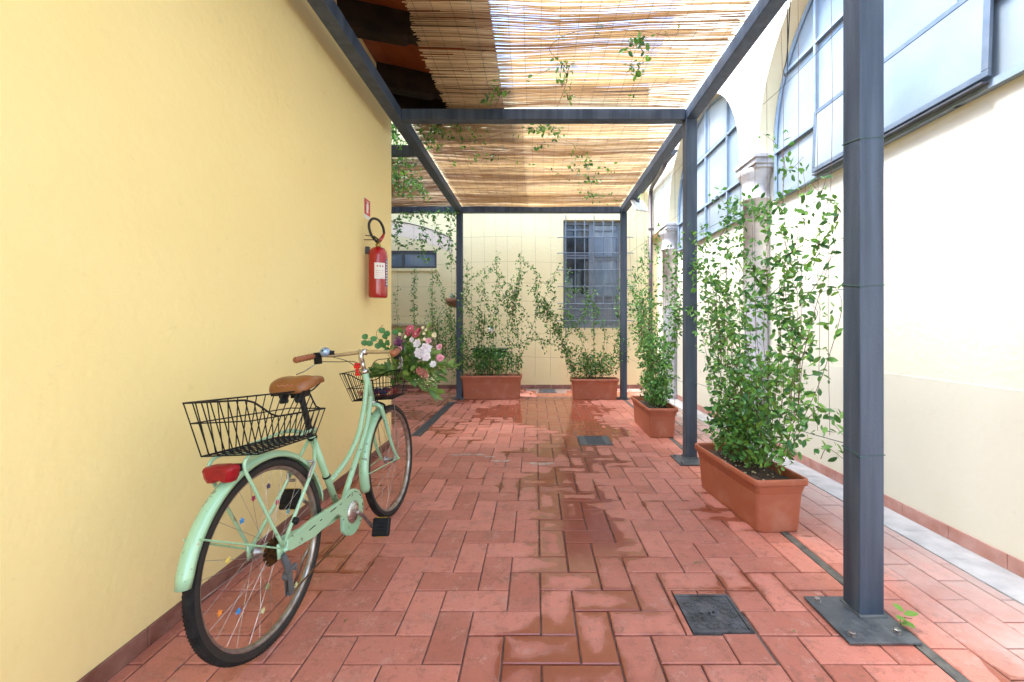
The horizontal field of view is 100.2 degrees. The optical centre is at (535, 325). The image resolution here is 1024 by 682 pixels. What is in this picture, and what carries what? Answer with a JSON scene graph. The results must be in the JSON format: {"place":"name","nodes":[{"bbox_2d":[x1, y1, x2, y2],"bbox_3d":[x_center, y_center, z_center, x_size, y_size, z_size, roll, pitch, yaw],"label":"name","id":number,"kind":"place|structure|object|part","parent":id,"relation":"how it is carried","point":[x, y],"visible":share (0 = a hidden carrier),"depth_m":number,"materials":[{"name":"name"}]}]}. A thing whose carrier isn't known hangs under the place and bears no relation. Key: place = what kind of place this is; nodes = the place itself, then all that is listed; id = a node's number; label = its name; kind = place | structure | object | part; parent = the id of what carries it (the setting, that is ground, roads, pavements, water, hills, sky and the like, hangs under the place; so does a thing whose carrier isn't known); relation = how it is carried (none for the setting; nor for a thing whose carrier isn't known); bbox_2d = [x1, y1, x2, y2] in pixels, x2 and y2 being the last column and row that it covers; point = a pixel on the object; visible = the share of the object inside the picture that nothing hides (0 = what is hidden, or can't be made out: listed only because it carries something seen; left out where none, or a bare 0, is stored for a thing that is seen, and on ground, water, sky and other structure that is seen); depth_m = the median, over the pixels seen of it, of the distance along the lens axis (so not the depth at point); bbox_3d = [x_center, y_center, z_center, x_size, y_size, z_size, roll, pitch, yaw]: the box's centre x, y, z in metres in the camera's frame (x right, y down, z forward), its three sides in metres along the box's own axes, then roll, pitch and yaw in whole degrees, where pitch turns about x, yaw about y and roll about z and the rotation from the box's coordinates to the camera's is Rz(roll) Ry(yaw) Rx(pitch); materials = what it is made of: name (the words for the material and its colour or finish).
{"place":"outdoors","nodes":[
{"label":"outdoors","id":0,"kind":"place"},
{"bbox_2d":[0,0,503,681],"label":"yellow building","id":1,"kind":"structure","parent":0,"point":[186,186],"depth_m":1.66,"materials":[{"name":"paint"}]},
{"bbox_2d":[364,197,369,219],"bbox_3d":[-1.457,-1.010,3.700,0.005,0.170,0.130,0,0,0],"label":"fire sign","id":2,"kind":"object","parent":1,"relation":"attached to","point":[366,209],"visible":0.98,"depth_m":3.68,"materials":[{"name":"red plastic"}]},
{"bbox_2d":[364,217,387,297],"bbox_3d":[-1.355,-0.581,3.636,0.183,0.682,0.239,0,0,-18],"label":"fire extinguisher","id":3,"kind":"object","parent":1,"relation":"attached to","point":[377,271],"visible":1,"depth_m":3.62,"materials":[{"name":"red metal"}]},
{"bbox_2d":[107,389,1013,681],"bbox_3d":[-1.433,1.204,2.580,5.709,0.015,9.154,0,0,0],"label":"paving","id":4,"kind":"structure","parent":0,"point":[790,582],"depth_m":2.01,"materials":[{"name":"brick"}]},
{"bbox_2d":[174,347,411,667],"bbox_3d":[-0.990,0.653,2.170,0.574,1.092,1.832,-4,0,5],"label":"bicycle","id":5,"kind":"object","parent":4,"relation":"on","point":[234,479],"visible":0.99,"depth_m":1.70,"materials":[{"name":"green paint"}]},
{"bbox_2d":[357,385,398,396],"bbox_3d":[-0.969,0.401,2.640,0.254,0.075,0.195,0,0,0],"label":"cloth wreath","id":6,"kind":"object","parent":5,"relation":"in","point":[386,390],"visible":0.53,"depth_m":2.61,"materials":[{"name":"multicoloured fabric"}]},
{"bbox_2d":[359,322,460,400],"bbox_3d":[-0.760,0.217,2.596,0.635,0.486,0.260,0,0,0],"label":"bouquet","id":7,"kind":"object","parent":5,"relation":"in","point":[414,372],"visible":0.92,"depth_m":2.58,"materials":[{"name":"multicoloured plant"}]},
{"bbox_2d":[411,402,454,436],"bbox_3d":[-1.317,1.204,5.705,0.106,0.009,2.086,0,0,0],"label":"channel drain","id":8,"kind":"object","parent":4,"relation":"on","point":[424,427],"visible":1,"depth_m":5.42,"materials":[{"name":"metal"}]},
{"bbox_2d":[397,397,572,397],"bbox_3d":[-0.865,1.207,7.185,4.670,0.010,0.040,0,0,0],"label":"paving joint","id":9,"kind":"object","parent":4,"relation":"on","point":[520,397],"depth_m":7.18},
{"bbox_2d":[460,373,522,399],"bbox_3d":[-0.720,1.004,7.100,1.000,0.390,0.380,0,0,0],"label":"planter","id":10,"kind":"object","parent":4,"relation":"on","point":[503,386],"visible":0.98,"depth_m":6.94,"materials":[{"name":"ceramic"}]},
{"bbox_2d":[446,251,566,375],"bbox_3d":[-0.488,-0.186,7.112,2.030,2.130,0.396,0,0,0],"label":"climbing jasmine","id":11,"kind":"object","parent":10,"relation":"in","point":[480,368],"visible":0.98,"depth_m":7.11,"materials":[{"name":"green plant"}]},
{"bbox_2d":[450,454,553,464],"bbox_3d":[-0.319,1.198,3.850,1.052,0.001,0.164,0,0,22],"label":"lime smear","id":12,"kind":"object","parent":4,"relation":"on","point":[534,463],"visible":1,"depth_m":3.80},
{"bbox_2d":[391,87,656,388],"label":"building","id":13,"kind":"structure","parent":4,"relation":"on","point":[487,237],"depth_m":8.17,"materials":[{"name":"beige paint"}]},
{"bbox_2d":[391,324,433,378],"bbox_3d":[-2.385,0.482,8.124,0.910,1.055,0.088,0,0,0],"label":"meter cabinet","id":14,"kind":"object","parent":13,"relation":"attached to","point":[402,326],"visible":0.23,"depth_m":8.14,"materials":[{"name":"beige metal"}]},
{"bbox_3d":[-2.385,0.510,8.154,0.830,1.000,0.028,0,0,0],"label":"door","id":15,"kind":"part","parent":14,"relation":"part of","materials":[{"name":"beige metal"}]},
{"bbox_2d":[391,251,436,267],"bbox_3d":[-2.395,-1.270,8.205,1.010,0.340,0.050,0,0,0],"label":"window","id":16,"kind":"structure","parent":13,"relation":"in","point":[406,259],"depth_m":8.20,"materials":[{"name":"blue glass"}]},
{"bbox_2d":[445,293,463,307],"bbox_3d":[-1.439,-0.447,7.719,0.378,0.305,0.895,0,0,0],"label":"hanging bowl","id":17,"kind":"object","parent":13,"relation":"attached to","point":[450,301],"visible":0.58,"depth_m":7.37,"materials":[{"name":"ceramic"}]},
{"bbox_2d":[471,348,508,358],"bbox_3d":[-0.820,0.490,7.849,0.660,0.180,0.638,0,0,0],"label":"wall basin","id":18,"kind":"object","parent":13,"relation":"attached to","point":[491,350],"depth_m":7.55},
{"bbox_2d":[563,221,619,327],"bbox_3d":[1.080,-0.993,8.320,1.100,2.065,0.060,0,0,0],"label":"window","id":19,"kind":"structure","parent":13,"relation":"in","point":[570,242],"depth_m":8.32,"materials":[{"name":"clear glass"}]},
{"bbox_2d":[557,215,633,334],"bbox_3d":[1.140,-0.960,8.121,1.455,2.280,0.063,0,0,0],"label":"window grille","id":20,"kind":"object","parent":13,"relation":"attached to","point":[584,286],"depth_m":8.10,"materials":[{"name":"grey metal"}]},
{"bbox_2d":[538,389,556,392],"bbox_3d":[0.215,1.203,7.900,0.330,0.010,0.400,0,0,0],"label":"drain cover","id":21,"kind":"object","parent":4,"relation":"on","point":[548,390],"visible":1,"depth_m":7.82,"materials":[{"name":"metal"}]},
{"bbox_2d":[570,377,618,399],"bbox_3d":[0.970,1.031,7.080,0.780,0.335,0.340,0,0,0],"label":"planter","id":22,"kind":"object","parent":4,"relation":"on","point":[604,388],"visible":0.98,"depth_m":6.94,"materials":[{"name":"ceramic"}]},
{"bbox_2d":[516,267,638,381],"bbox_3d":[0.712,-0.026,7.122,2.077,1.943,0.387,0,0,0],"label":"climbing jasmine","id":23,"kind":"object","parent":22,"relation":"in","point":[588,373],"visible":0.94,"depth_m":7.11,"materials":[{"name":"green plant"}]},
{"bbox_2d":[577,436,612,445],"bbox_3d":[0.618,1.203,4.480,0.331,0.011,0.356,0,0,0],"label":"drain cover","id":24,"kind":"object","parent":4,"relation":"on","point":[594,440],"visible":1,"depth_m":4.47,"materials":[{"name":"metal"}]},
{"bbox_2d":[307,0,922,644],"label":"pergola","id":25,"kind":"object","parent":4,"relation":"on","point":[855,614],"visible":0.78,"depth_m":1.81,"materials":[{"name":"paint"}]},
{"bbox_2d":[391,123,431,201],"bbox_3d":[-1.638,-1.916,5.290,0.666,0.843,1.956,0,0,-11],"label":"roof creeper","id":26,"kind":"object","parent":25,"relation":"attached to","point":[397,176],"visible":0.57,"depth_m":5.02,"materials":[{"name":"green plant"}]},
{"bbox_2d":[391,157,450,206],"bbox_3d":[-2.224,-1.962,5.932,1.849,0.040,2.416,0,0,0],"label":"reed mat","id":27,"kind":"object","parent":25,"relation":"on","point":[432,188],"visible":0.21,"depth_m":6.25,"materials":[{"name":"beige wicker"}]},
{"bbox_2d":[391,207,458,373],"bbox_3d":[-1.794,-0.580,6.991,1.160,2.715,0.271,0,0,0],"label":"hanging vine","id":28,"kind":"object","parent":25,"relation":"hanging from","point":[423,235],"visible":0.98,"depth_m":6.99,"materials":[{"name":"green plant"}]},
{"bbox_2d":[420,270,468,378],"bbox_3d":[-1.549,-0.027,7.200,1.056,1.814,0.474,0,0,20],"label":"climbing vine","id":29,"kind":"object","parent":25,"relation":"attached to","point":[451,340],"visible":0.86,"depth_m":7.11,"materials":[{"name":"green plant"}]},
{"bbox_2d":[417,124,640,204],"bbox_3d":[0.329,-1.931,5.147,3.754,0.213,1.585,0,0,-40],"label":"roof creeper","id":30,"kind":"object","parent":25,"relation":"hanging from","point":[438,131],"visible":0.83,"depth_m":4.55,"materials":[{"name":"green plant"}]},
{"bbox_2d":[463,216,611,368],"bbox_3d":[0.100,-0.505,7.061,2.600,2.710,0.024,0,0,0],"label":"trellis wire","id":31,"kind":"object","parent":25,"relation":"attached to","point":[535,300],"visible":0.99,"depth_m":7.06,"materials":[{"name":"grey metal"}]},
{"bbox_2d":[412,124,675,206],"bbox_3d":[0.083,-1.961,5.549,2.664,0.044,3.178,0,0,0],"label":"reed mat","id":32,"kind":"object","parent":25,"relation":"on","point":[511,183],"visible":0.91,"depth_m":5.13,"materials":[{"name":"beige wicker"}]},
{"bbox_2d":[422,125,522,203],"bbox_3d":[-0.668,-1.989,5.530,1.137,0.035,3.147,0,0,0],"label":"reed mat","id":33,"kind":"object","parent":32,"relation":"on","point":[439,168],"visible":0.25,"depth_m":4.82,"materials":[{"name":"beige wicker"}]},
{"bbox_2d":[405,0,757,108],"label":"reed mat","id":34,"kind":"object","parent":25,"relation":"on","point":[585,85],"visible":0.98,"depth_m":3.05,"materials":[{"name":"beige wicker"}]},
{"bbox_2d":[480,23,679,106],"bbox_3d":[0.237,-1.947,3.287,1.435,0.131,1.050,0,0,0],"label":"roof creeper","id":35,"kind":"object","parent":34,"relation":"attached to","point":[638,39],"visible":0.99,"depth_m":3.21,"materials":[{"name":"green plant"}]},
{"bbox_2d":[630,199,647,212],"bbox_3d":[1.530,-1.773,6.300,0.240,0.193,0.128,0,0,-30],"label":"floodlight","id":36,"kind":"object","parent":25,"relation":"attached to","point":[638,205],"visible":1,"depth_m":6.27,"materials":[{"name":"white metal"}]},
{"bbox_2d":[625,167,682,391],"bbox_3d":[1.407,-0.480,5.465,0.043,2.761,3.070,0,0,1],"label":"trellis wire","id":37,"kind":"object","parent":25,"relation":"attached to","point":[637,268],"visible":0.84,"depth_m":5.53,"materials":[{"name":"grey metal"}]},
{"bbox_2d":[709,5,832,433],"bbox_3d":[1.395,-0.670,2.727,0.013,2.380,1.425,0,0,0],"label":"trellis wire","id":38,"kind":"object","parent":25,"relation":"hanging from","point":[782,199],"visible":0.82,"depth_m":2.42,"materials":[{"name":"grey metal"}]},
{"bbox_2d":[682,26,885,456],"bbox_3d":[1.386,-0.432,2.837,0.108,2.000,2.194,0,0,1],"label":"trellis wire","id":39,"kind":"object","parent":25,"relation":"attached to","point":[807,292],"visible":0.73,"depth_m":2.20,"materials":[{"name":"grey metal"}]},
{"bbox_2d":[783,0,790,76],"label":"loose cable","id":40,"kind":"object","parent":25,"relation":"hanging from","point":[788,23],"visible":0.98,"depth_m":2.51,"materials":[{"name":"black metal"}]},
{"bbox_2d":[631,396,677,437],"bbox_3d":[1.360,1.038,4.960,0.330,0.320,0.840,0,0,0],"label":"planter","id":41,"kind":"object","parent":4,"relation":"on","point":[651,421],"visible":0.76,"depth_m":4.58,"materials":[{"name":"ceramic"}]},
{"bbox_2d":[628,222,682,407],"bbox_3d":[1.396,-0.128,5.236,0.398,2.183,2.424,0,0,0],"label":"climbing jasmine","id":42,"kind":"object","parent":41,"relation":"in","point":[658,387],"visible":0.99,"depth_m":4.92,"materials":[{"name":"green plant"}]},
{"bbox_2d":[674,594,754,634],"bbox_3d":[0.738,1.203,1.790,0.241,0.010,0.236,0,0,0],"label":"drain cover","id":43,"kind":"object","parent":4,"relation":"on","point":[712,614],"visible":1,"depth_m":1.77,"materials":[{"name":"metal"}]},
{"bbox_2d":[695,442,807,532],"bbox_3d":[1.388,1.041,2.845,0.330,0.315,0.800,0,0,-5],"label":"planter","id":44,"kind":"object","parent":4,"relation":"on","point":[771,502],"visible":0.76,"depth_m":2.59,"materials":[{"name":"ceramic"}]},
{"bbox_2d":[712,450,768,479],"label":"soil crumbs","id":45,"kind":"object","parent":44,"relation":"in","point":[744,466],"visible":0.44,"depth_m":2.85,"materials":[{"name":"brown soil"}]},
{"bbox_2d":[681,129,842,473],"bbox_3d":[1.400,-0.114,2.959,0.447,2.138,2.094,0,0,0],"label":"climbing jasmine","id":46,"kind":"object","parent":44,"relation":"in","point":[740,421],"visible":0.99,"depth_m":2.61,"materials":[{"name":"green plant"}]},
{"bbox_2d":[624,400,969,681],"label":"paving joint","id":47,"kind":"object","parent":4,"relation":"on","point":[941,663],"depth_m":1.89,"materials":[{"name":"grey concrete"}]},
{"bbox_2d":[893,603,917,627],"bbox_3d":[1.459,1.157,1.678,0.077,0.086,0.064,0,0,24],"label":"weed","id":48,"kind":"object","parent":47,"relation":"on","point":[905,622],"visible":1,"depth_m":1.68,"materials":[{"name":"green plant"}]},
{"bbox_2d":[648,0,1023,577],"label":"arcade building","id":49,"kind":"structure","parent":4,"relation":"on","point":[954,270],"depth_m":2.61,"materials":[{"name":"paint"}]},
{"bbox_2d":[641,149,677,390],"bbox_3d":[2.138,-0.700,7.230,0.385,3.800,1.860,0,0,0],"label":"downpipe","id":50,"kind":"object","parent":49,"relation":"attached to","point":[656,177],"visible":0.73,"depth_m":7.76,"materials":[{"name":"metal"}]},
{"bbox_2d":[677,95,742,251],"bbox_3d":[2.308,-2.075,5.720,0.042,1.750,2.400,0,0,0],"label":"arched window","id":51,"kind":"structure","parent":49,"relation":"in","point":[724,157],"depth_m":5.52,"materials":[{"name":"clear glass"}]},
{"bbox_2d":[773,0,1023,201],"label":"arched window","id":52,"kind":"structure","parent":49,"relation":"in","point":[941,56],"depth_m":2.66,"materials":[{"name":"clear glass"}]},
{"bbox_2d":[652,392,1023,605],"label":"drain strip","id":53,"kind":"object","parent":4,"relation":"on","point":[1006,582],"visible":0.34,"depth_m":2.34,"materials":[{"name":"concrete"}]},
{"bbox_2d":[489,0,678,86],"label":"sky","id":54,"kind":"structure","parent":0,"point":[644,0],"materials":[{"name":"white"}]},
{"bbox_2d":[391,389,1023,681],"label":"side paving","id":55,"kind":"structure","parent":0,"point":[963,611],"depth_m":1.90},
{"bbox_3d":[-2.100,-0.325,7.727,1.600,2.950,0.056,0,0,0],"label":"trellis wire","id":56,"kind":"object","parent":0,"visible":0},
{"bbox_2d":[391,269,449,377],"bbox_3d":[-2.053,-0.046,7.677,1.111,2.066,0.366,0,0,0],"label":"climbing vine","id":57,"kind":"object","parent":56,"relation":"attached to","point":[415,297],"visible":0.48,"depth_m":7.76,"materials":[{"name":"green plant"}]}
]}

